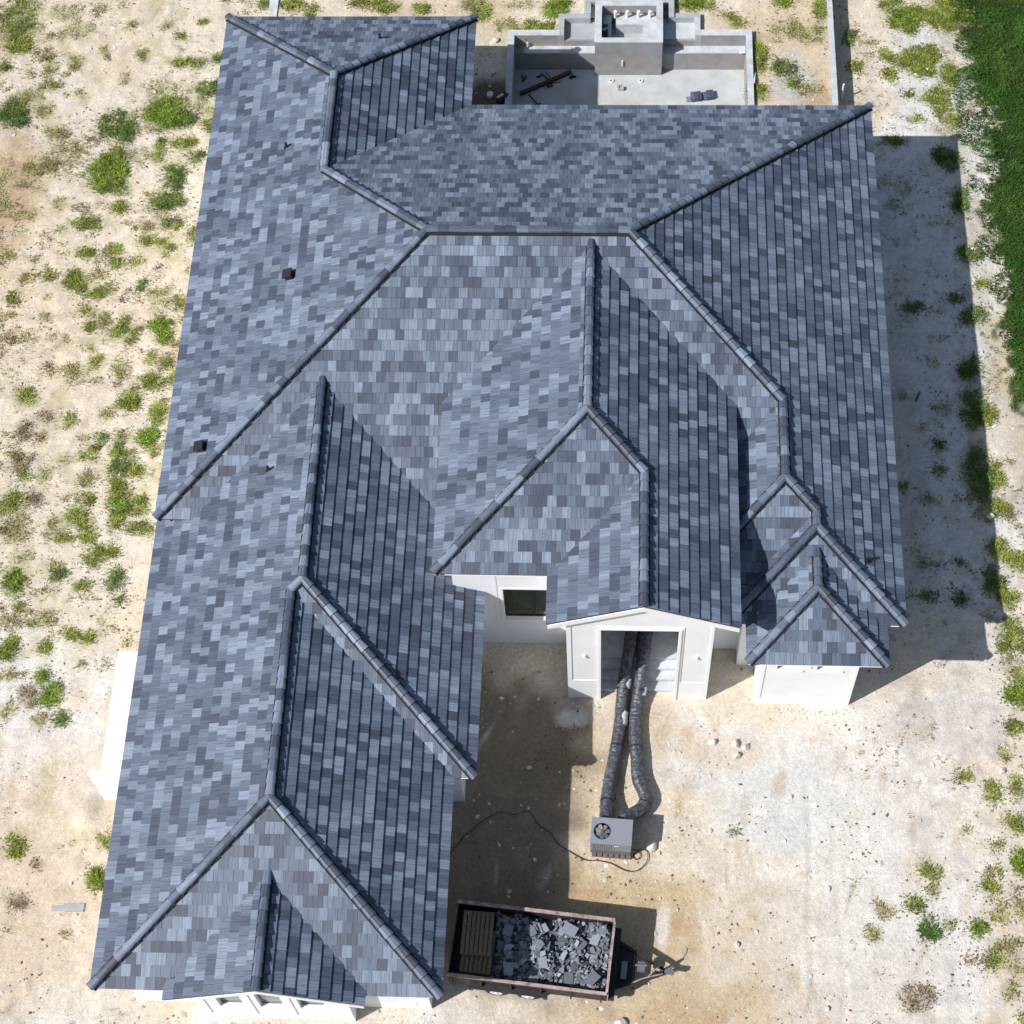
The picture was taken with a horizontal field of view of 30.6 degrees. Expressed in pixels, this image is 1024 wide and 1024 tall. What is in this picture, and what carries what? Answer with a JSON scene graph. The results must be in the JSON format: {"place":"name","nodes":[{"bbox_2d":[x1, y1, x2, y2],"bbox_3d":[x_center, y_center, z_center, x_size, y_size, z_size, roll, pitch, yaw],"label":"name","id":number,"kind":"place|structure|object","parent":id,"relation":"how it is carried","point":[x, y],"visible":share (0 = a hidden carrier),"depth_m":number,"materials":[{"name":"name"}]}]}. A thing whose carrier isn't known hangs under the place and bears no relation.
{"place":"outdoors","nodes":[
{"label":"outdoors","id":0,"kind":"place"},
{"bbox_2d":[0,0,1023,1023],"bbox_3d":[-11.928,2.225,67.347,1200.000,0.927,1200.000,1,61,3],"label":"ground","id":1,"kind":"structure","parent":0,"point":[954,699],"depth_m":64.74,"materials":[{"name":"soil"}]},
{"bbox_2d":[0,561,32,606],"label":"weed clump","id":2,"kind":"object","parent":1,"relation":"on","point":[12,581],"visible":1,"depth_m":67.83,"materials":[{"name":"green plant"}]},
{"bbox_2d":[24,665,55,687],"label":"weed clump","id":3,"kind":"object","parent":1,"relation":"on","point":[39,674],"visible":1,"depth_m":65.97,"materials":[{"name":"green plant"}]},
{"bbox_2d":[34,678,69,713],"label":"weed clump","id":4,"kind":"object","parent":1,"relation":"on","point":[46,696],"visible":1,"depth_m":65.63,"materials":[{"name":"green plant"}]},
{"bbox_2d":[51,903,84,911],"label":"footing block","id":5,"kind":"structure","parent":1,"relation":"on","point":[72,907],"depth_m":61.97,"materials":[{"name":"concrete"}]},
{"bbox_2d":[77,862,106,898],"bbox_3d":[-13.872,12.136,62.352,1.184,0.231,1.252,-31,65,-14],"label":"weed clump","id":6,"kind":"object","parent":1,"relation":"on","point":[93,876],"visible":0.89,"depth_m":62.34,"materials":[{"name":"green plant"}]},
{"bbox_2d":[80,150,132,198],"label":"weed clump","id":7,"kind":"object","parent":1,"relation":"on","point":[111,181],"visible":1,"depth_m":76.73,"materials":[{"name":"green plant"}]},
{"bbox_2d":[100,489,135,519],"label":"weed clump","id":8,"kind":"object","parent":1,"relation":"on","point":[123,505],"visible":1,"depth_m":69.18,"materials":[{"name":"green plant"}]},
{"bbox_2d":[103,440,137,461],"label":"weed clump","id":9,"kind":"object","parent":1,"relation":"on","point":[117,452],"visible":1,"depth_m":70.28,"materials":[{"name":"green plant"}]},
{"bbox_2d":[128,420,163,453],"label":"weed clump","id":10,"kind":"object","parent":1,"relation":"on","point":[150,436],"visible":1,"depth_m":70.57,"materials":[{"name":"green plant"}]},
{"bbox_2d":[141,313,176,334],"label":"weed clump","id":11,"kind":"object","parent":1,"relation":"on","point":[153,323],"visible":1,"depth_m":73.03,"materials":[{"name":"green plant"}]},
{"bbox_2d":[148,321,177,347],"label":"weed clump","id":12,"kind":"object","parent":1,"relation":"on","point":[161,334],"visible":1,"depth_m":72.73,"materials":[{"name":"green plant"}]},
{"bbox_2d":[137,86,189,136],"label":"weed clump","id":13,"kind":"object","parent":1,"relation":"on","point":[166,104],"visible":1,"depth_m":78.16,"materials":[{"name":"green plant"}]},
{"bbox_2d":[268,0,278,16],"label":"concrete kerb","id":14,"kind":"structure","parent":1,"relation":"on","point":[272,7],"depth_m":79.68,"materials":[{"name":"white concrete"}]},
{"bbox_2d":[487,91,503,97],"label":"pipe elbow","id":15,"kind":"object","parent":1,"relation":"on","point":[489,94],"visible":1,"depth_m":76.72,"materials":[{"name":"grey plastic"}]},
{"bbox_2d":[86,13,909,1020],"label":"house","id":16,"kind":"structure","parent":1,"relation":"on","point":[460,379],"depth_m":62.35,"materials":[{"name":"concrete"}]},
{"bbox_2d":[219,996,242,1002],"bbox_3d":[-8.783,14.934,58.018,0.780,1.880,0.050,1,61,3],"label":"window","id":17,"kind":"structure","parent":16,"relation":"in","point":[235,999],"depth_m":58.63,"materials":[{"name":"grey glass"}]},
{"bbox_2d":[256,994,282,1003],"bbox_3d":[-7.515,14.951,57.950,0.760,1.880,0.050,1,61,3],"label":"window","id":18,"kind":"structure","parent":16,"relation":"in","point":[263,998],"depth_m":58.43,"materials":[{"name":"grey glass"}]},
{"bbox_2d":[299,1000,323,1004],"bbox_3d":[-6.237,14.968,57.881,0.800,1.880,0.050,1,61,3],"label":"window","id":19,"kind":"structure","parent":16,"relation":"in","point":[301,1001],"depth_m":58.63,"materials":[{"name":"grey glass"}]},
{"bbox_2d":[503,589,545,615],"bbox_3d":[0.722,2.998,63.268,1.980,2.320,0.050,1,61,3],"label":"window","id":20,"kind":"structure","parent":16,"relation":"in","point":[516,602],"depth_m":63.43,"materials":[{"name":"black glass"}]},
{"bbox_2d":[496,92,508,104],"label":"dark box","id":21,"kind":"object","parent":1,"relation":"on","point":[500,100],"visible":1,"depth_m":76.57,"materials":[{"name":"black plastic"}]},
{"bbox_2d":[0,0,1023,1023],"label":"scattered weeds","id":22,"kind":"object","parent":1,"relation":"on","point":[978,480],"visible":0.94,"depth_m":72.35,"materials":[{"name":"green plant"}]},
{"bbox_2d":[0,0,1023,1023],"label":"pale pebbles","id":23,"kind":"object","parent":1,"relation":"on","point":[537,672],"visible":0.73,"depth_m":64.82,"materials":[{"name":"stone"}]},
{"bbox_2d":[0,0,1023,1023],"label":"dark clods","id":24,"kind":"object","parent":1,"relation":"on","point":[522,678],"visible":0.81,"depth_m":64.84,"materials":[{"name":"soil"}]},
{"bbox_2d":[214,645,849,1023],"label":"stucco crumbs","id":25,"kind":"object","parent":1,"relation":"on","point":[598,705],"visible":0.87,"depth_m":64.64,"materials":[{"name":"paint"}]},
{"bbox_2d":[450,811,647,871],"bbox_3d":[1.066,10.956,62.361,6.939,0.030,2.096,1,61,3],"label":"power cable","id":26,"kind":"object","parent":1,"relation":"on","point":[559,844],"visible":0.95,"depth_m":62.24,"materials":[{"name":"black rubber"}]},
{"bbox_2d":[538,0,577,24],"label":"weed clump","id":27,"kind":"object","parent":1,"relation":"on","point":[565,4],"visible":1,"depth_m":79.00,"materials":[{"name":"green plant"}]},
{"bbox_2d":[447,899,673,1002],"bbox_3d":[1.615,14.199,59.765,7.147,1.485,2.760,6,62,6],"label":"utility trailer","id":28,"kind":"object","parent":1,"relation":"on","point":[621,967],"visible":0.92,"depth_m":59.58,"materials":[{"name":"black paint"}]},
{"bbox_2d":[464,956,493,967],"bbox_3d":[-1.056,14.286,59.840,0.988,0.159,1.426,5,62,5],"label":"wooden pallet","id":29,"kind":"object","parent":28,"relation":"on","point":[483,960],"visible":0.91,"depth_m":59.73,"materials":[{"name":"brown wood"}]},
{"bbox_2d":[460,957,491,976],"bbox_3d":[-1.106,14.098,59.763,0.982,0.159,1.424,3,62,5],"label":"wooden pallet","id":30,"kind":"object","parent":29,"relation":"on","point":[477,968],"visible":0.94,"depth_m":59.43,"materials":[{"name":"brown wood"}]},
{"bbox_2d":[459,927,495,975],"bbox_3d":[-1.089,13.998,59.635,0.986,0.158,1.425,6,62,6],"label":"wooden pallet","id":31,"kind":"object","parent":30,"relation":"on","point":[475,970],"visible":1,"depth_m":59.39,"materials":[{"name":"brown wood"}]},
{"bbox_2d":[460,910,494,956],"bbox_3d":[-1.102,13.452,59.751,0.988,0.159,1.425,3,62,4],"label":"wooden pallet","id":32,"kind":"object","parent":31,"relation":"on","point":[486,934],"visible":1,"depth_m":59.68,"materials":[{"name":"brown wood"}]},
{"bbox_2d":[488,911,612,991],"bbox_3d":[1.148,13.987,59.537,3.945,0.825,2.377,6,62,6],"label":"broken tile heap","id":33,"kind":"object","parent":28,"relation":"on","point":[545,962],"visible":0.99,"depth_m":59.48,"materials":[{"name":"grey tile"}]},
{"bbox_2d":[502,923,513,936],"bbox_3d":[-0.119,13.366,59.911,0.294,0.024,0.392,15,56,5],"label":"broken tile","id":34,"kind":"object","parent":33,"relation":"on","point":[508,930],"visible":1,"depth_m":59.90,"materials":[{"name":"grey tile"}]},
{"bbox_2d":[503,962,512,975],"bbox_3d":[-0.117,14.431,59.162,0.289,0.025,0.385,-9,64,2],"label":"broken tile","id":35,"kind":"object","parent":33,"relation":"on","point":[508,970],"visible":1,"depth_m":59.14,"materials":[{"name":"grey tile"}]},
{"bbox_2d":[504,944,514,950],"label":"broken tile","id":36,"kind":"object","parent":33,"relation":"on","point":[508,947],"visible":1,"depth_m":59.55,"materials":[{"name":"grey tile"}]},
{"bbox_2d":[528,968,538,983],"bbox_3d":[0.698,14.667,59.213,0.327,0.025,0.436,15,59,0],"label":"broken tile","id":37,"kind":"object","parent":33,"relation":"on","point":[533,978],"visible":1,"depth_m":59.17,"materials":[{"name":"grey tile"}]},
{"bbox_2d":[534,939,543,950],"bbox_3d":[0.874,13.679,59.248,0.306,0.025,0.391,-16,62,-12],"label":"broken tile","id":38,"kind":"object","parent":33,"relation":"on","point":[539,944],"visible":1,"depth_m":59.24,"materials":[{"name":"grey tile"}]},
{"bbox_2d":[538,923,549,934],"bbox_3d":[0.960,13.323,59.781,0.383,0.024,0.287,-25,66,-15],"label":"broken tile","id":39,"kind":"object","parent":33,"relation":"on","point":[544,928],"visible":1,"depth_m":59.78,"materials":[{"name":"grey tile"}]},
{"bbox_2d":[559,950,567,960],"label":"broken tile","id":40,"kind":"object","parent":33,"relation":"on","point":[562,956],"visible":1,"depth_m":59.37,"materials":[{"name":"grey tile"}]},
{"bbox_2d":[564,972,572,983],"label":"broken tile","id":41,"kind":"object","parent":33,"relation":"on","point":[568,977],"visible":1,"depth_m":59.04,"materials":[{"name":"grey tile"}]},
{"bbox_2d":[561,921,578,936],"bbox_3d":[1.846,13.287,59.621,0.468,0.024,0.351,25,59,16],"label":"broken tile","id":42,"kind":"object","parent":33,"relation":"on","point":[569,929],"visible":1,"depth_m":59.61,"materials":[{"name":"grey tile"}]},
{"bbox_2d":[584,970,600,985],"bbox_3d":[2.523,14.646,58.840,0.335,0.024,0.446,35,58,27],"label":"broken tile","id":43,"kind":"object","parent":33,"relation":"on","point":[592,978],"visible":1,"depth_m":58.82,"materials":[{"name":"grey tile"}]},
{"bbox_2d":[589,954,597,962],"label":"broken tile","id":44,"kind":"object","parent":33,"relation":"on","point":[592,956],"visible":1,"depth_m":59.41,"materials":[{"name":"grey tile"}]},
{"bbox_2d":[589,933,600,945],"bbox_3d":[2.655,13.590,59.595,0.295,0.024,0.393,10,60,29],"label":"broken tile","id":45,"kind":"object","parent":33,"relation":"on","point":[595,940],"visible":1,"depth_m":59.57,"materials":[{"name":"grey tile"}]},
{"bbox_2d":[592,852,629,859],"bbox_3d":[3.322,11.004,62.196,1.280,0.155,1.010,4,62,5],"label":"wooden skid","id":46,"kind":"object","parent":1,"relation":"on","point":[615,856],"visible":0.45,"depth_m":61.93,"materials":[{"name":"brown wood"}]},
{"bbox_2d":[590,817,632,855],"bbox_3d":[3.317,10.622,61.732,1.410,1.016,1.053,4,62,5],"label":"cooling unit","id":47,"kind":"object","parent":46,"relation":"on","point":[609,835],"visible":1,"depth_m":61.33,"materials":[{"name":"grey metal"}]},
{"bbox_2d":[599,631,638,817],"bbox_3d":[3.755,6.716,63.968,0.615,1.195,8.296,8,62,7],"label":"flexible duct","id":48,"kind":"object","parent":1,"relation":"on","point":[619,727],"visible":0.81,"depth_m":63.87,"materials":[{"name":"grey plastic"}]},
{"bbox_2d":[614,1018,627,1023],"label":"rock","id":49,"kind":"object","parent":1,"relation":"on","point":[621,1021],"visible":1,"depth_m":59.30,"materials":[{"name":"stone"}]},
{"bbox_2d":[505,0,753,105],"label":"swimming pool","id":50,"kind":"structure","parent":1,"relation":"in","point":[651,52],"depth_m":78.51,"materials":[{"name":"grey paint"}]},
{"bbox_2d":[528,94,540,104],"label":"steel bracket","id":51,"kind":"object","parent":50,"relation":"on","point":[532,98],"visible":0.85,"depth_m":78.53,"materials":[{"name":"metal"}]},
{"bbox_2d":[617,83,623,90],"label":"concrete chunk","id":52,"kind":"object","parent":50,"relation":"on","point":[620,88],"visible":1,"depth_m":78.57,"materials":[{"name":"grey concrete"}]},
{"bbox_2d":[686,89,713,101],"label":"tile stack","id":53,"kind":"object","parent":50,"relation":"on","point":[708,95],"visible":1,"depth_m":78.16,"materials":[{"name":"grey tile"}]},
{"bbox_2d":[617,631,652,820],"bbox_3d":[4.569,6.748,63.916,1.119,1.187,8.278,6,62,6],"label":"flexible duct","id":54,"kind":"object","parent":1,"relation":"on","point":[641,808],"visible":0.84,"depth_m":63.73,"materials":[{"name":"grey plastic"}]},
{"bbox_2d":[646,840,656,851],"bbox_3d":[4.619,11.095,62.120,0.367,0.277,0.353,34,68,19],"label":"rock","id":55,"kind":"object","parent":1,"relation":"on","point":[651,845],"visible":1,"depth_m":62.03,"materials":[{"name":"stone"}]},
{"bbox_2d":[674,0,709,12],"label":"weed clump","id":56,"kind":"object","parent":1,"relation":"on","point":[690,3],"visible":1,"depth_m":78.77,"materials":[{"name":"green plant"}]},
{"bbox_2d":[708,739,716,745],"bbox_3d":[6.825,7.845,63.791,0.295,0.221,0.236,-9,61,-2],"label":"rock","id":57,"kind":"object","parent":1,"relation":"on","point":[712,742],"visible":1,"depth_m":63.72,"materials":[{"name":"stone"}]},
{"bbox_2d":[731,739,738,747],"bbox_3d":[7.603,7.906,63.695,0.267,0.308,0.286,-34,65,-15],"label":"rock","id":58,"kind":"object","parent":1,"relation":"on","point":[734,743],"visible":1,"depth_m":63.61,"materials":[{"name":"stone"}]},
{"bbox_2d":[732,752,739,758],"bbox_3d":[7.601,8.276,63.507,0.283,0.276,0.252,-29,64,-13],"label":"rock","id":59,"kind":"object","parent":1,"relation":"on","point":[736,755],"visible":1,"depth_m":63.41,"materials":[{"name":"stone"}]},
{"bbox_2d":[742,743,748,750],"bbox_3d":[7.948,7.997,63.629,0.278,0.257,0.206,-33,65,-15],"label":"rock","id":60,"kind":"object","parent":1,"relation":"on","point":[745,747],"visible":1,"depth_m":63.56,"materials":[{"name":"stone"}]},
{"bbox_2d":[827,0,837,105],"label":"wall","id":61,"kind":"structure","parent":1,"relation":"on","point":[832,53],"depth_m":77.20,"materials":[{"name":"paint"}]},
{"bbox_2d":[841,84,844,99],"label":"pvc stake","id":62,"kind":"object","parent":1,"relation":"on","point":[842,91],"visible":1,"depth_m":76.64,"materials":[{"name":"white plastic"}]},
{"bbox_2d":[883,3,924,33],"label":"weed clump","id":63,"kind":"object","parent":1,"relation":"on","point":[906,18],"visible":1,"depth_m":78.97,"materials":[{"name":"green plant"}]},
{"bbox_2d":[926,923,944,944],"bbox_3d":[13.582,13.560,60.344,0.778,0.078,0.698,-27,64,-12],"label":"weed clump","id":64,"kind":"object","parent":1,"relation":"on","point":[936,935],"visible":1,"depth_m":60.34,"materials":[{"name":"green plant"}]},
{"bbox_2d":[987,513,994,518],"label":"rock","id":65,"kind":"object","parent":1,"relation":"on","point":[990,515],"visible":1,"depth_m":67.46,"materials":[{"name":"stone"}]},
{"bbox_2d":[996,678,1023,711],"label":"weed clump","id":66,"kind":"object","parent":1,"relation":"on","point":[1013,690],"visible":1,"depth_m":64.16,"materials":[{"name":"green plant"}]},
{"bbox_2d":[997,845,1023,888],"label":"weed clump","id":67,"kind":"object","parent":1,"relation":"on","point":[1018,856],"visible":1,"depth_m":61.34,"materials":[{"name":"green plant"}]},
{"bbox_2d":[520,69,571,95],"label":"steel beam","id":68,"kind":"structure","parent":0,"point":[552,80],"depth_m":78.90,"materials":[{"name":"brown metal"}]},
{"bbox_2d":[950,0,1023,411],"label":"lawn grass","id":69,"kind":"structure","parent":0,"point":[985,47],"depth_m":75.79,"materials":[{"name":"green plant"}]}
]}

